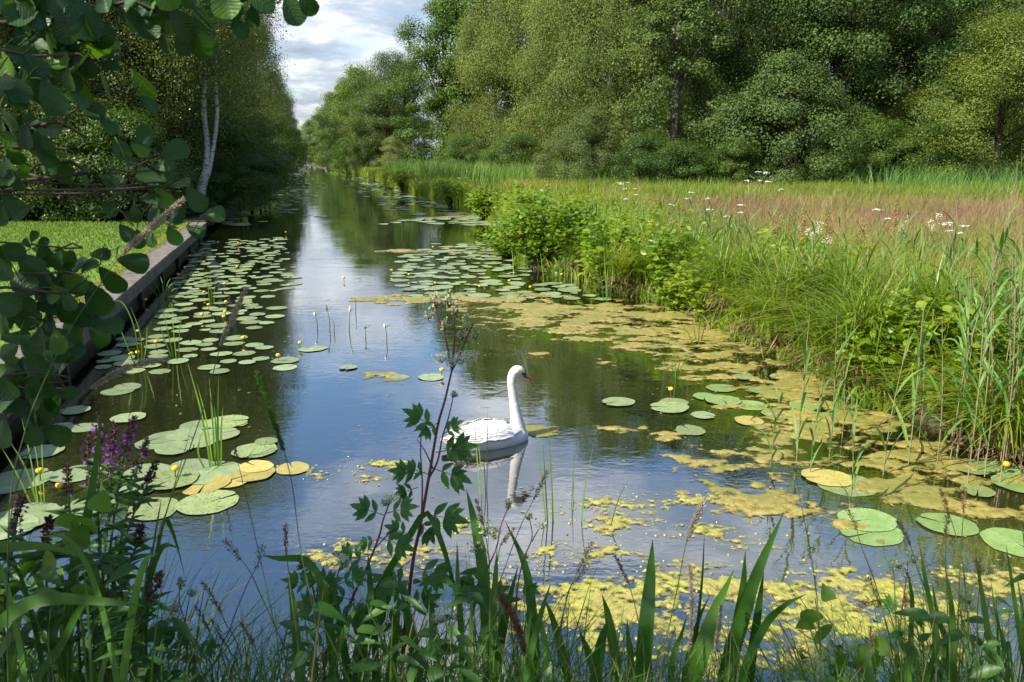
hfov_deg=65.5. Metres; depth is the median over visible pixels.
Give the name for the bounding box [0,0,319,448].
alder tree
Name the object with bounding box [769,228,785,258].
reed
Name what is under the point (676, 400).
lily pad
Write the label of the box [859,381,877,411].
water grass tuft
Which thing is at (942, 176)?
back reeds
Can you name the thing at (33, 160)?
leafy shrub
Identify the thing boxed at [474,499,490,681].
flowering sedge
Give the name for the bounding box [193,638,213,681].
flowering sedge
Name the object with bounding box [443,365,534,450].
swan
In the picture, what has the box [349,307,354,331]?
budding water stem
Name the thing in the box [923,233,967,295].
reed
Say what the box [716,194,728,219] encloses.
reed
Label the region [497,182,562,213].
alder bush
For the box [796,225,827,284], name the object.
reed
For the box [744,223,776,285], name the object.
reed
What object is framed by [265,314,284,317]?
lily pad
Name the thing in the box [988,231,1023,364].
reed
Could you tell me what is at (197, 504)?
lily pad
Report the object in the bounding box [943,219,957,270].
reed
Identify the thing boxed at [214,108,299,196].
leafy shrub
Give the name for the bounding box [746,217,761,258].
reed
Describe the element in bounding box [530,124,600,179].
willow bush
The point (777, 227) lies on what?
dock plant
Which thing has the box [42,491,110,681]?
bindweed
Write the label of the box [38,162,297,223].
woodland ground
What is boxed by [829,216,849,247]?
reed
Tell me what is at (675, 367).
water grass tuft
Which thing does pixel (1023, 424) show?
reed
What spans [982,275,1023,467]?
reed
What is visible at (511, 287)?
lily pad
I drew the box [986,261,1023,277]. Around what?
reed
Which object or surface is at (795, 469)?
flowering sedge
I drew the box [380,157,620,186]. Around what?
reed bed
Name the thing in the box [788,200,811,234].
reed
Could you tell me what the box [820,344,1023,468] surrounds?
sedge tussock
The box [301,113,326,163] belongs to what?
oak tree
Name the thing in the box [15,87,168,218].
leafy shrub
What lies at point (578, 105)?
oak tree
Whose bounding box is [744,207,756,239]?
reed
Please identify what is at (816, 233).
meadowsweet
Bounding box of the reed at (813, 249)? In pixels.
[805,238,835,273]
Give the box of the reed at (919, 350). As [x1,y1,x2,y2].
[889,303,941,464]
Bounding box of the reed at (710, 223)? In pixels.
[698,203,720,241]
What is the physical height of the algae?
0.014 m
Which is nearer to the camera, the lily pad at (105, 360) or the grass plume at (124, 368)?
the grass plume at (124, 368)
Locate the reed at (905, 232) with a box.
[891,211,918,256]
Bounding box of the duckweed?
[345,211,1023,544]
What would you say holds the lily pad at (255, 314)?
on the water
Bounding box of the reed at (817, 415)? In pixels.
[807,378,832,471]
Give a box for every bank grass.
[325,163,528,210]
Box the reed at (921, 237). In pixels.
[911,216,936,272]
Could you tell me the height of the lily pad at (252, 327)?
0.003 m
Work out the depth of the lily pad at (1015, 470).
6.53 m
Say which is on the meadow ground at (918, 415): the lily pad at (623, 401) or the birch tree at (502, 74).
the birch tree at (502, 74)
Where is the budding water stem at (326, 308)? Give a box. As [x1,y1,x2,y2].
[325,305,331,330]
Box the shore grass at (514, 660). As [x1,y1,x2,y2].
[0,517,1023,681]
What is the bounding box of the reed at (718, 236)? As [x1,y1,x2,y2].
[712,214,727,258]
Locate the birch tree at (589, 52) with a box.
[528,0,700,177]
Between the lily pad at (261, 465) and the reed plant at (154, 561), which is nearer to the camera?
the reed plant at (154, 561)
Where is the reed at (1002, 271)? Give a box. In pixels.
[961,189,1016,352]
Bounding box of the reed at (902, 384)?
[867,331,927,474]
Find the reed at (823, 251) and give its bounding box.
[810,239,827,268]
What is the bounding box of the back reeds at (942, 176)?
[823,160,1023,188]
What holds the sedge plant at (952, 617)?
on the near bank
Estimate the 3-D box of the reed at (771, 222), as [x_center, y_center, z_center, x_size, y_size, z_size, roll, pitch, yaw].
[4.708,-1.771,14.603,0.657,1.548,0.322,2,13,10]
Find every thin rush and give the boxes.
[473,407,487,493]
[537,424,553,521]
[571,441,575,502]
[581,450,592,521]
[610,480,627,525]
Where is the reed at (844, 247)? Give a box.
[839,231,849,256]
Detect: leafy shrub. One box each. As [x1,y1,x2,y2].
[0,99,79,218]
[0,102,136,219]
[0,120,51,216]
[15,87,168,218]
[35,100,204,220]
[64,43,177,203]
[95,139,211,213]
[115,53,251,200]
[142,187,219,214]
[178,75,246,187]
[190,131,295,204]
[191,149,280,209]
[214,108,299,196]
[251,107,310,187]
[271,116,311,174]
[282,120,309,172]
[295,135,310,166]
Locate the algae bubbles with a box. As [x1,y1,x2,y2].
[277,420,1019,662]
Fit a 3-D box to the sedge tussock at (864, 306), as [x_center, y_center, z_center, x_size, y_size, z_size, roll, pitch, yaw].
[3.688,-0.314,8.495,3.775,1.456,3.840,11,17,40]
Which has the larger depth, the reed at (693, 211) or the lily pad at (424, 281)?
the reed at (693, 211)
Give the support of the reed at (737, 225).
on the meadow ground at (918, 415)
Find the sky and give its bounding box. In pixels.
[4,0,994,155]
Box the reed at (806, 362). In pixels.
[788,314,821,460]
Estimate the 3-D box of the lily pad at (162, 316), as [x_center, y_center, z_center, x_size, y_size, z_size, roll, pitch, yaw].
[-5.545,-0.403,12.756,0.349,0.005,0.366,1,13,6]
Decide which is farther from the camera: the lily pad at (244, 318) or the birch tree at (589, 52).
the birch tree at (589, 52)
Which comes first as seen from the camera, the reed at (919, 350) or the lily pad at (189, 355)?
the reed at (919, 350)
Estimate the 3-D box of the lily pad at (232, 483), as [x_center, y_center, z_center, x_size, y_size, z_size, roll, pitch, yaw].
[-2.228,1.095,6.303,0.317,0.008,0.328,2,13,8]
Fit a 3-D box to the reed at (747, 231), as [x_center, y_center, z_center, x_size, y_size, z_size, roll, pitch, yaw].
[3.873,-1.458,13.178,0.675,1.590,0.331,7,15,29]
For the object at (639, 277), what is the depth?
14.38 m
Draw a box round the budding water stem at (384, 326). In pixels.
[383,323,390,342]
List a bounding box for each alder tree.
[0,0,237,214]
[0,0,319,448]
[0,1,127,204]
[0,1,154,129]
[64,0,246,171]
[101,1,281,190]
[123,2,288,197]
[202,0,295,157]
[220,1,283,137]
[227,8,287,123]
[248,25,295,122]
[262,72,297,125]
[277,91,306,137]
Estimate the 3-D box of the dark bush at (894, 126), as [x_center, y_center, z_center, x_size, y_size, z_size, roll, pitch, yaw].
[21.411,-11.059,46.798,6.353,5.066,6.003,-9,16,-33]
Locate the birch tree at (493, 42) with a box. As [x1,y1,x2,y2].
[453,0,601,164]
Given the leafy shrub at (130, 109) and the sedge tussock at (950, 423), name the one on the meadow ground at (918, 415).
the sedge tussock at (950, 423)
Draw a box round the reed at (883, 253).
[869,218,908,269]
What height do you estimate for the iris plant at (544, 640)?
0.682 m
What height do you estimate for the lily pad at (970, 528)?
0.006 m
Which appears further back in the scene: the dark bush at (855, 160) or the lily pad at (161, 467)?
the dark bush at (855, 160)
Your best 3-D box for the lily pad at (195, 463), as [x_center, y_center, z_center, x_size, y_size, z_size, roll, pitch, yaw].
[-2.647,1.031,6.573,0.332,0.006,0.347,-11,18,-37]
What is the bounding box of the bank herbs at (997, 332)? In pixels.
[489,189,1023,396]
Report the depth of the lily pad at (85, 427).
7.51 m
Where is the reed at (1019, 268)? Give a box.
[981,202,1023,467]
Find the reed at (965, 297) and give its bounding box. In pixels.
[956,265,983,338]
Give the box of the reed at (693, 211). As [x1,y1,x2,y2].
[682,198,703,233]
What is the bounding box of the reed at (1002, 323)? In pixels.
[989,217,1023,403]
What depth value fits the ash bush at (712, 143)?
47.64 m
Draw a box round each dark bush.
[323,135,360,169]
[431,131,487,166]
[478,127,542,179]
[696,135,778,185]
[789,124,883,184]
[828,108,939,184]
[872,120,970,182]
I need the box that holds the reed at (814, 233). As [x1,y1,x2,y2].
[800,215,832,259]
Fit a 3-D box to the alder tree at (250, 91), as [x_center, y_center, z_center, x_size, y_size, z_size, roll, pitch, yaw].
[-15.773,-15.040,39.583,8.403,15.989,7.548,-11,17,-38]
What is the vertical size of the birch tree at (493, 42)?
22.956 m
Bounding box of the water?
[0,164,1023,681]
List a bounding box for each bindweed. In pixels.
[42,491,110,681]
[795,583,849,670]
[867,636,918,681]
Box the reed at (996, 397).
[964,299,1022,476]
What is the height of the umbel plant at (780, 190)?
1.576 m
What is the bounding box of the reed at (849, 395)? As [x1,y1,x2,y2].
[824,342,862,435]
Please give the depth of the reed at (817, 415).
6.36 m
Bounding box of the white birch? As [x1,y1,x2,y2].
[107,0,264,194]
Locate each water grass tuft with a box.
[663,355,689,377]
[683,321,705,340]
[832,375,843,409]
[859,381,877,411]
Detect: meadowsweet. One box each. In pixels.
[161,576,220,681]
[281,550,372,680]
[314,492,419,641]
[377,289,479,680]
[430,498,546,678]
[805,221,823,258]
[815,229,831,257]
[878,551,925,670]
[897,216,907,250]
[928,213,941,244]
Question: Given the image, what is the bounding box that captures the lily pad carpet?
[171,171,595,332]
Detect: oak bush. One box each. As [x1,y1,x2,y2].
[607,128,689,183]
[646,135,729,185]
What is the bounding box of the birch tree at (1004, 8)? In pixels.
[955,0,1023,177]
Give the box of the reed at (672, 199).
[667,190,680,213]
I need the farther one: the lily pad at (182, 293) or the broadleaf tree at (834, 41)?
the broadleaf tree at (834, 41)
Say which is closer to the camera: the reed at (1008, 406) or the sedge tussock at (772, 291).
the reed at (1008, 406)
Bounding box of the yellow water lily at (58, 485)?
[55,483,63,492]
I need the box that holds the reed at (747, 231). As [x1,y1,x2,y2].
[730,208,761,257]
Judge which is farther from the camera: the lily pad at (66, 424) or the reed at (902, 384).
the lily pad at (66, 424)
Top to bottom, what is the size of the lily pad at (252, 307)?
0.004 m
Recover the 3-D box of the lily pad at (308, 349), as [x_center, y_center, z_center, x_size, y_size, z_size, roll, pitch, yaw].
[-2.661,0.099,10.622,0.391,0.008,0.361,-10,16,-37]
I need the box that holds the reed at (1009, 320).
[991,254,1023,460]
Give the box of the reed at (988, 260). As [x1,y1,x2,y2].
[981,245,1007,306]
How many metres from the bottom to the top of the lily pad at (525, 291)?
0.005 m
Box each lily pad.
[0,468,53,493]
[0,502,61,531]
[0,514,38,539]
[19,445,64,458]
[49,465,101,482]
[52,422,73,426]
[60,405,90,414]
[62,499,114,515]
[68,423,97,431]
[95,365,111,368]
[97,350,121,355]
[97,359,112,362]
[100,388,134,394]
[109,355,134,360]
[110,412,145,421]
[113,360,137,365]
[113,383,140,390]
[116,337,132,339]
[116,342,138,346]
[119,481,152,493]
[123,463,169,478]
[125,338,144,341]
[127,368,145,372]
[128,497,179,519]
[134,438,169,448]
[144,343,165,347]
[144,363,160,367]
[144,469,199,489]
[147,339,163,341]
[147,431,174,442]
[148,334,167,337]
[148,354,167,357]
[149,350,167,353]
[149,369,170,373]
[153,326,171,330]
[154,314,176,317]
[154,440,193,454]
[157,320,179,323]
[158,308,177,311]
[163,337,181,341]
[166,427,203,440]
[168,295,182,297]
[169,358,188,363]
[170,458,212,470]
[171,316,188,319]
[174,302,192,305]
[174,490,238,514]
[176,292,192,294]
[176,347,197,351]
[179,340,201,344]
[179,420,206,428]
[182,474,230,494]
[183,295,197,297]
[183,354,197,357]
[188,436,215,447]
[189,298,208,301]
[191,461,240,484]
[192,292,207,294]
[193,314,211,317]
[194,284,211,286]
[195,427,239,439]
[196,342,212,345]
[198,364,219,369]
[200,347,216,350]
[202,338,218,341]
[202,415,248,427]
[205,323,226,327]
[209,329,227,332]
[210,351,232,355]
[210,368,229,373]
[210,474,247,487]
[212,312,230,314]
[220,359,236,362]
[223,342,244,345]
[226,335,247,339]
[229,465,274,481]
[231,443,276,457]
[232,351,255,355]
[236,316,256,320]
[237,296,254,298]
[238,360,254,363]
[238,460,273,472]
[239,320,261,323]
[245,306,262,308]
[245,343,263,346]
[246,326,261,328]
[249,312,264,315]
[252,356,268,360]
[254,437,277,444]
[255,345,273,348]
[256,280,270,282]
[259,321,274,323]
[261,295,274,297]
[263,278,278,280]
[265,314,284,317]
[266,306,287,309]
[270,356,298,362]
[273,364,296,370]
[275,461,308,473]
[287,282,302,284]
[298,346,327,351]
[339,365,357,368]
[385,374,408,379]
[390,279,408,281]
[391,271,406,273]
[394,284,409,286]
[402,266,419,267]
[407,259,423,260]
[411,285,429,288]
[415,274,435,276]
[417,267,433,268]
[418,280,432,282]
[418,373,443,380]
[424,287,440,289]
[424,292,447,294]
[427,270,444,271]
[432,285,452,288]
[438,266,455,268]
[449,263,465,264]
[454,292,470,294]
[460,266,478,267]
[460,275,476,277]
[468,269,486,271]
[468,293,490,296]
[479,279,500,282]
[484,262,501,263]
[494,267,512,269]
[498,275,517,276]
[498,292,516,294]
[503,286,520,288]
[507,281,524,283]
[517,290,532,292]
[532,283,547,285]
[534,288,551,290]
[540,292,561,294]
[544,282,560,284]
[558,288,580,291]
[564,297,579,299]
[602,397,634,405]
[650,401,688,412]
[659,398,688,403]
[675,424,705,434]
[691,411,714,418]
[693,392,713,398]
[705,394,741,404]
[706,384,733,391]
[733,374,753,378]
[734,416,763,424]
[738,400,766,409]
[748,387,767,393]
[761,409,786,418]
[789,401,817,409]
[801,468,851,485]
[817,474,874,496]
[837,508,896,531]
[839,520,903,545]
[916,513,978,535]
[944,457,996,474]
[960,484,995,496]
[980,527,1023,556]
[981,460,1023,475]
[991,474,1023,492]
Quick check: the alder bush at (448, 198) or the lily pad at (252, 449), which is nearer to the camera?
the lily pad at (252, 449)
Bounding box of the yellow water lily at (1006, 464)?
[1003,461,1010,473]
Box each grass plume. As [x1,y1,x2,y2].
[7,196,185,681]
[8,356,169,565]
[143,286,249,681]
[253,370,322,681]
[495,591,526,681]
[654,496,708,681]
[687,563,694,681]
[713,605,722,681]
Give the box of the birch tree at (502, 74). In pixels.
[477,0,531,155]
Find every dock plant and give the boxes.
[771,211,782,243]
[799,203,809,244]
[822,213,833,242]
[859,215,868,247]
[888,203,900,240]
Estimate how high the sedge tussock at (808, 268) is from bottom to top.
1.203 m
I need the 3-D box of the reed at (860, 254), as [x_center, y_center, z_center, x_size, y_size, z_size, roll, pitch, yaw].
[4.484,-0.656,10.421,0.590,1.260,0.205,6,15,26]
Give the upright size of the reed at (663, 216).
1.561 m
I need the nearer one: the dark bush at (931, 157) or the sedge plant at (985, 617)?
the sedge plant at (985, 617)
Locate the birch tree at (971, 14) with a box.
[915,0,1023,173]
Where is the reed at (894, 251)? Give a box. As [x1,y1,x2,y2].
[880,230,905,268]
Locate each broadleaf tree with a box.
[311,95,347,163]
[340,47,430,167]
[491,0,600,158]
[607,0,760,174]
[680,0,872,175]
[682,9,795,119]
[731,0,958,175]
[820,0,1016,182]
[986,0,1023,174]
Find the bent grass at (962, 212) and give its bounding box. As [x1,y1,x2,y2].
[574,183,1023,288]
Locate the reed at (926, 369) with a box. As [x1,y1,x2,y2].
[898,315,951,441]
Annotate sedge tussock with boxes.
[373,170,390,184]
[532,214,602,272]
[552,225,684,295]
[570,235,653,290]
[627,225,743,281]
[631,233,827,312]
[639,239,882,358]
[661,230,821,304]
[674,270,792,335]
[675,247,1017,383]
[678,273,845,364]
[707,225,947,322]
[718,283,950,400]
[719,245,881,325]
[741,270,877,374]
[785,242,1023,355]
[800,250,980,309]
[815,336,1023,445]
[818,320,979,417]
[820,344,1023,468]
[858,351,1023,464]
[892,274,1023,332]
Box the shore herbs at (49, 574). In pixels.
[0,542,1023,681]
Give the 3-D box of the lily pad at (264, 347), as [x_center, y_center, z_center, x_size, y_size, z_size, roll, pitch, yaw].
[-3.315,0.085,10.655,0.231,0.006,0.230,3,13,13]
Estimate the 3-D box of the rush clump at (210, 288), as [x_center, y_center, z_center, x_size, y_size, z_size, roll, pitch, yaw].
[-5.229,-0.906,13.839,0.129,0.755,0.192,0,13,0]
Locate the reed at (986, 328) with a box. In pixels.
[961,193,1010,458]
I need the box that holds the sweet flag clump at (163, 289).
[148,277,176,295]
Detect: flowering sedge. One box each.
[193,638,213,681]
[195,604,230,680]
[199,579,244,681]
[208,618,239,681]
[217,543,266,680]
[221,538,292,653]
[232,446,287,681]
[240,622,265,681]
[283,522,300,681]
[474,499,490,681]
[483,469,549,681]
[496,527,515,633]
[552,542,593,681]
[557,564,589,681]
[612,553,644,681]
[787,644,823,678]
[792,468,820,677]
[844,506,894,653]
[853,596,901,681]
[867,576,900,669]
[867,627,875,681]
[895,519,936,681]
[903,595,908,681]
[938,488,969,681]
[943,512,950,681]
[957,486,966,654]
[970,554,983,681]
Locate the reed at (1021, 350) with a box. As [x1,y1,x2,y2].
[982,277,1023,461]
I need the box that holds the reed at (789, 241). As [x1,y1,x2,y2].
[784,225,803,252]
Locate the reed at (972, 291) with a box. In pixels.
[944,208,983,412]
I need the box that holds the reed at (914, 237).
[905,213,925,259]
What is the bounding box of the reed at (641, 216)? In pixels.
[637,203,647,231]
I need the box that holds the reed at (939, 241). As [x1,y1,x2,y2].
[931,228,950,258]
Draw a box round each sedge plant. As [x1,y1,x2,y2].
[827,524,1023,681]
[853,582,1023,681]
[906,542,955,681]
[959,547,1023,681]
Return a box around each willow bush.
[306,138,327,164]
[316,138,333,166]
[345,127,379,169]
[370,136,412,168]
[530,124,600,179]
[551,107,635,183]
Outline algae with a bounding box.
[300,417,1023,678]
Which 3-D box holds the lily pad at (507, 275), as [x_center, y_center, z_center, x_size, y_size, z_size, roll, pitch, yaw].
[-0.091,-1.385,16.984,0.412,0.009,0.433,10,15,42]
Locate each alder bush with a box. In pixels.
[387,166,418,192]
[426,175,473,209]
[465,186,500,219]
[475,218,523,256]
[486,180,582,269]
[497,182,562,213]
[536,189,610,265]
[574,211,655,288]
[624,225,705,293]
[647,271,690,310]
[663,244,750,316]
[831,276,1007,394]
[840,302,958,390]
[915,343,1014,432]
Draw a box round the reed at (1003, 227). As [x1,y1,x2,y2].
[964,177,1022,303]
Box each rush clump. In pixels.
[3,421,44,504]
[116,300,146,363]
[160,307,181,356]
[187,362,222,467]
[206,271,215,303]
[511,246,526,273]
[540,251,571,282]
[595,239,614,299]
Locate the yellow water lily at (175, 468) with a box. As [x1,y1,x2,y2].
[172,465,178,476]
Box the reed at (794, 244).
[790,228,804,266]
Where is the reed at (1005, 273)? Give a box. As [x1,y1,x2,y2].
[974,190,1015,381]
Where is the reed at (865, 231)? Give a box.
[856,216,876,243]
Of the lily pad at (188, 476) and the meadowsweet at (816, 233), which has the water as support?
the lily pad at (188, 476)
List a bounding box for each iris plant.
[262,554,351,681]
[288,581,422,681]
[353,511,455,681]
[423,582,551,681]
[455,489,550,681]
[546,595,709,681]
[579,540,654,681]
[683,512,805,681]
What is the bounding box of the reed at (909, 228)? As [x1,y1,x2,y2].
[893,207,925,253]
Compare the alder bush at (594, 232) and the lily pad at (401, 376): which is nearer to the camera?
the lily pad at (401, 376)
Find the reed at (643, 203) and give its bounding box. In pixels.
[637,189,649,213]
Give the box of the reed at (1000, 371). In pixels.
[969,287,1022,446]
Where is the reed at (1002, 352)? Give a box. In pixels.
[984,239,1023,376]
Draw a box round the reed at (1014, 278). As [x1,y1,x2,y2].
[1001,254,1022,322]
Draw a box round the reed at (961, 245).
[939,182,997,316]
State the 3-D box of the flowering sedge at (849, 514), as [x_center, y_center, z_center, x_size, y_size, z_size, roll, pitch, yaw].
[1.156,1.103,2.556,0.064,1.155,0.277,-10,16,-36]
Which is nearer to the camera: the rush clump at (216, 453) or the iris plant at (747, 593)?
the iris plant at (747, 593)
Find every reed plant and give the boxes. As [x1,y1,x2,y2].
[0,534,118,681]
[0,541,139,681]
[0,541,143,631]
[0,560,103,681]
[0,587,61,657]
[3,543,178,681]
[60,411,100,681]
[140,425,191,681]
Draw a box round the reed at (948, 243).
[928,217,969,276]
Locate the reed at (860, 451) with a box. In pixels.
[830,393,871,507]
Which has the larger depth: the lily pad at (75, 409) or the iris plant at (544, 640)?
the lily pad at (75, 409)
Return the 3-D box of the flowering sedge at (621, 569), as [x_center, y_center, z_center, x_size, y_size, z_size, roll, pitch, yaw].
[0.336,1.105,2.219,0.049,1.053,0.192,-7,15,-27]
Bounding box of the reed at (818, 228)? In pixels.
[813,212,822,248]
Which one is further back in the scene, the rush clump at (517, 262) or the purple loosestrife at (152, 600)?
the rush clump at (517, 262)
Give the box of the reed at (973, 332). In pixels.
[946,192,1023,456]
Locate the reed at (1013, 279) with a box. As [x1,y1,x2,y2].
[991,240,1023,356]
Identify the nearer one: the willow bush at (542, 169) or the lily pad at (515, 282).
the lily pad at (515, 282)
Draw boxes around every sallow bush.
[883,50,1023,179]
[888,5,1023,181]
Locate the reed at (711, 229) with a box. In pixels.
[701,207,728,256]
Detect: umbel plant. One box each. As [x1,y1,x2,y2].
[620,182,636,201]
[744,171,768,212]
[766,181,782,214]
[873,209,890,236]
[938,222,970,258]
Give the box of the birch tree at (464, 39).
[441,0,544,160]
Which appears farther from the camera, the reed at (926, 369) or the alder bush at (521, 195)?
the alder bush at (521, 195)
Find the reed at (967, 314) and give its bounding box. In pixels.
[944,269,991,456]
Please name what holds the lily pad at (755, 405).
on the water
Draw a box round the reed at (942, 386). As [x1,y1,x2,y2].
[900,320,974,470]
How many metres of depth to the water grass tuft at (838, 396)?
8.03 m
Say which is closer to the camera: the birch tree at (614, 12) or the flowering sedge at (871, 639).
the flowering sedge at (871, 639)
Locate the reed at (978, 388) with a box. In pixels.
[939,250,1008,482]
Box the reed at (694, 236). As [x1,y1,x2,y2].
[683,209,708,261]
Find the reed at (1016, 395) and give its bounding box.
[1005,319,1023,461]
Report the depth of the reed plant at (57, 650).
2.06 m
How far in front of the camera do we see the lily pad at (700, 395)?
8.54 m
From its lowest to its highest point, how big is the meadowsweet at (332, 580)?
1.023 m
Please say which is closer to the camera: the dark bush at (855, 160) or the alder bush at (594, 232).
the alder bush at (594, 232)
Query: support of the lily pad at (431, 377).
on the water
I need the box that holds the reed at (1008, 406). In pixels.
[971,251,1023,481]
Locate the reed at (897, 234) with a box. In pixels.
[877,214,912,273]
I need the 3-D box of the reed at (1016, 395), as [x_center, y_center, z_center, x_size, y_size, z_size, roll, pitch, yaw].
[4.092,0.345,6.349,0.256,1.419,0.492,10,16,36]
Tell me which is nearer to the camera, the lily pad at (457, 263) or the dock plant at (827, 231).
the dock plant at (827, 231)
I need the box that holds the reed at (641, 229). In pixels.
[629,221,646,241]
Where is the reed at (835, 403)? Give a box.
[807,316,859,457]
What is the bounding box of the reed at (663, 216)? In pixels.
[650,201,671,228]
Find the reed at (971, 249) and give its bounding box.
[936,234,985,296]
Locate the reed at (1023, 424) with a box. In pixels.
[1008,398,1023,470]
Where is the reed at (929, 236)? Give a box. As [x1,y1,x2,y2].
[923,219,940,255]
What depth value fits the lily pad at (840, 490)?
6.13 m
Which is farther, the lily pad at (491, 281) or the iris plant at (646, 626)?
the lily pad at (491, 281)
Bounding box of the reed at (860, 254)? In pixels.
[838,244,871,271]
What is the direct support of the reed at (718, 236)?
on the meadow ground at (918, 415)
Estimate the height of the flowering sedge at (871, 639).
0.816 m
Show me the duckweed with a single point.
(772, 501)
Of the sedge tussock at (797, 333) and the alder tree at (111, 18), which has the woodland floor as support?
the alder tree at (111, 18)
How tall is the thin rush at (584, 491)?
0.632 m
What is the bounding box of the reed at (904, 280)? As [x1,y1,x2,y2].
[889,268,917,303]
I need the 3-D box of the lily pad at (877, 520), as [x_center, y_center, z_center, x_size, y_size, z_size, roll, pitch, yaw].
[2.492,1.252,5.601,0.395,0.009,0.374,-4,14,-14]
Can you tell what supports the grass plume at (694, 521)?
on the near bank
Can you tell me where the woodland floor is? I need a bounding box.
[9,202,221,222]
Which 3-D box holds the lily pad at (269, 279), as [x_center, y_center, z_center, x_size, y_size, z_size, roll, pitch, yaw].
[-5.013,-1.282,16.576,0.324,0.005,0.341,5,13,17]
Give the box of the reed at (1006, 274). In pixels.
[987,260,1014,294]
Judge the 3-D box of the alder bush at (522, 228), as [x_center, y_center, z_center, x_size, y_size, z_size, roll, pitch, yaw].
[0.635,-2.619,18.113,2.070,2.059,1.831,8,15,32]
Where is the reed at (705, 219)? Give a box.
[701,202,708,244]
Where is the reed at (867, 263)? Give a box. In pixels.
[858,235,879,293]
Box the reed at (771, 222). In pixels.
[760,205,784,238]
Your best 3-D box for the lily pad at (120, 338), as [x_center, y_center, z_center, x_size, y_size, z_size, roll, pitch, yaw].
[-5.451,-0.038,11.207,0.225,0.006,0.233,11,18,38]
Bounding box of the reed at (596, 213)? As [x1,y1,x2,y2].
[592,197,599,230]
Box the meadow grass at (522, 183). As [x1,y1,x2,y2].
[495,175,1023,324]
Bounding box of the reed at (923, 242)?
[913,234,934,269]
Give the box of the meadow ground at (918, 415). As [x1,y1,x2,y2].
[302,160,1020,456]
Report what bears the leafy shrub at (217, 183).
on the woodland ground at (229, 211)
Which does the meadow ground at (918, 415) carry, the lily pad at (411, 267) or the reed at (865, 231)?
the reed at (865, 231)
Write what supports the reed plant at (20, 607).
on the shore grass at (514, 660)
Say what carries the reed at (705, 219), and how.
on the meadow ground at (918, 415)
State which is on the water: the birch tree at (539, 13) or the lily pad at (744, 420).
the lily pad at (744, 420)
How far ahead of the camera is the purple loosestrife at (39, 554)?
2.19 m
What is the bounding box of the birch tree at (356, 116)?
[336,69,411,166]
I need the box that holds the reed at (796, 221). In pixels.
[785,204,806,237]
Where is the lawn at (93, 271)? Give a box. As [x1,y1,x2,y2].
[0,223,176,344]
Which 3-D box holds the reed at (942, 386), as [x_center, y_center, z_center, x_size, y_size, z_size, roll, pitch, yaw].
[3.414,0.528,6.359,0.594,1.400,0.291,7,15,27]
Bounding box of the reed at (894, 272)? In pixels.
[884,255,910,297]
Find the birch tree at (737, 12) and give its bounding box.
[623,0,815,179]
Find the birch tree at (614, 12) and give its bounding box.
[586,0,739,175]
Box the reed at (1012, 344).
[990,278,1023,375]
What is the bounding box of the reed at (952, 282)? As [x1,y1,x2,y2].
[926,245,985,311]
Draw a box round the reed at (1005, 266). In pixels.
[977,220,1023,305]
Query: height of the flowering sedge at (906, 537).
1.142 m
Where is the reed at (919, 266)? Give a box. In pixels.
[898,238,944,301]
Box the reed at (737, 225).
[726,208,748,242]
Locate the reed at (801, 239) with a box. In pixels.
[785,219,810,261]
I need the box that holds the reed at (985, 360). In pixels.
[966,250,1022,454]
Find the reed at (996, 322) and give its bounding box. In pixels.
[946,228,1023,470]
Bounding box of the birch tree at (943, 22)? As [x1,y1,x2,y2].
[848,0,1023,177]
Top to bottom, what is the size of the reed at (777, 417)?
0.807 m
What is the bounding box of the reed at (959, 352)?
[948,281,984,451]
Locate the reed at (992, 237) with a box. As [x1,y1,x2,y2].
[972,186,1022,292]
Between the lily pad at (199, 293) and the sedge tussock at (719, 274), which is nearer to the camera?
the sedge tussock at (719, 274)
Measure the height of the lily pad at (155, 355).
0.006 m
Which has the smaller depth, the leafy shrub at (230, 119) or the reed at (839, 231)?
the reed at (839, 231)
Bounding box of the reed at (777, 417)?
[753,382,787,464]
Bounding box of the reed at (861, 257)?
[842,246,869,276]
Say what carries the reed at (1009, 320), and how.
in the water
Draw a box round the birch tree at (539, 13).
[502,0,624,164]
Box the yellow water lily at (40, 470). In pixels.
[35,468,43,480]
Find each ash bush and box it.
[682,83,816,184]
[701,45,888,187]
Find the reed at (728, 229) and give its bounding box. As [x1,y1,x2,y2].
[720,207,734,240]
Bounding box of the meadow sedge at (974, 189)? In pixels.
[544,174,1023,202]
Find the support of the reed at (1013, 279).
on the water
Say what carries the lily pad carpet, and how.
on the water
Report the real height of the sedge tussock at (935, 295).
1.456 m
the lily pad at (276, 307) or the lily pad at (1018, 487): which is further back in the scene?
the lily pad at (276, 307)
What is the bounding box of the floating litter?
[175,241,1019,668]
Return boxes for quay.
[0,222,206,423]
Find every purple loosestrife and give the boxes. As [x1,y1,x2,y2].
[0,493,32,681]
[11,514,65,681]
[43,461,96,673]
[71,411,123,681]
[73,432,109,652]
[77,436,159,681]
[83,420,134,620]
[91,415,138,643]
[91,459,165,681]
[93,569,172,681]
[101,522,155,676]
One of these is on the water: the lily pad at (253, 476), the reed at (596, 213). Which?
the lily pad at (253, 476)
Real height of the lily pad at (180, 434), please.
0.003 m
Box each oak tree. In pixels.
[298,118,317,162]
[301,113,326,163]
[309,92,340,166]
[320,77,374,161]
[321,62,382,170]
[363,53,440,163]
[373,0,492,163]
[414,0,541,164]
[540,2,704,176]
[611,0,754,179]
[695,0,908,174]
[791,0,968,179]
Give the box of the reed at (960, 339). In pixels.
[951,268,1008,439]
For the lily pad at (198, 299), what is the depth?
14.23 m

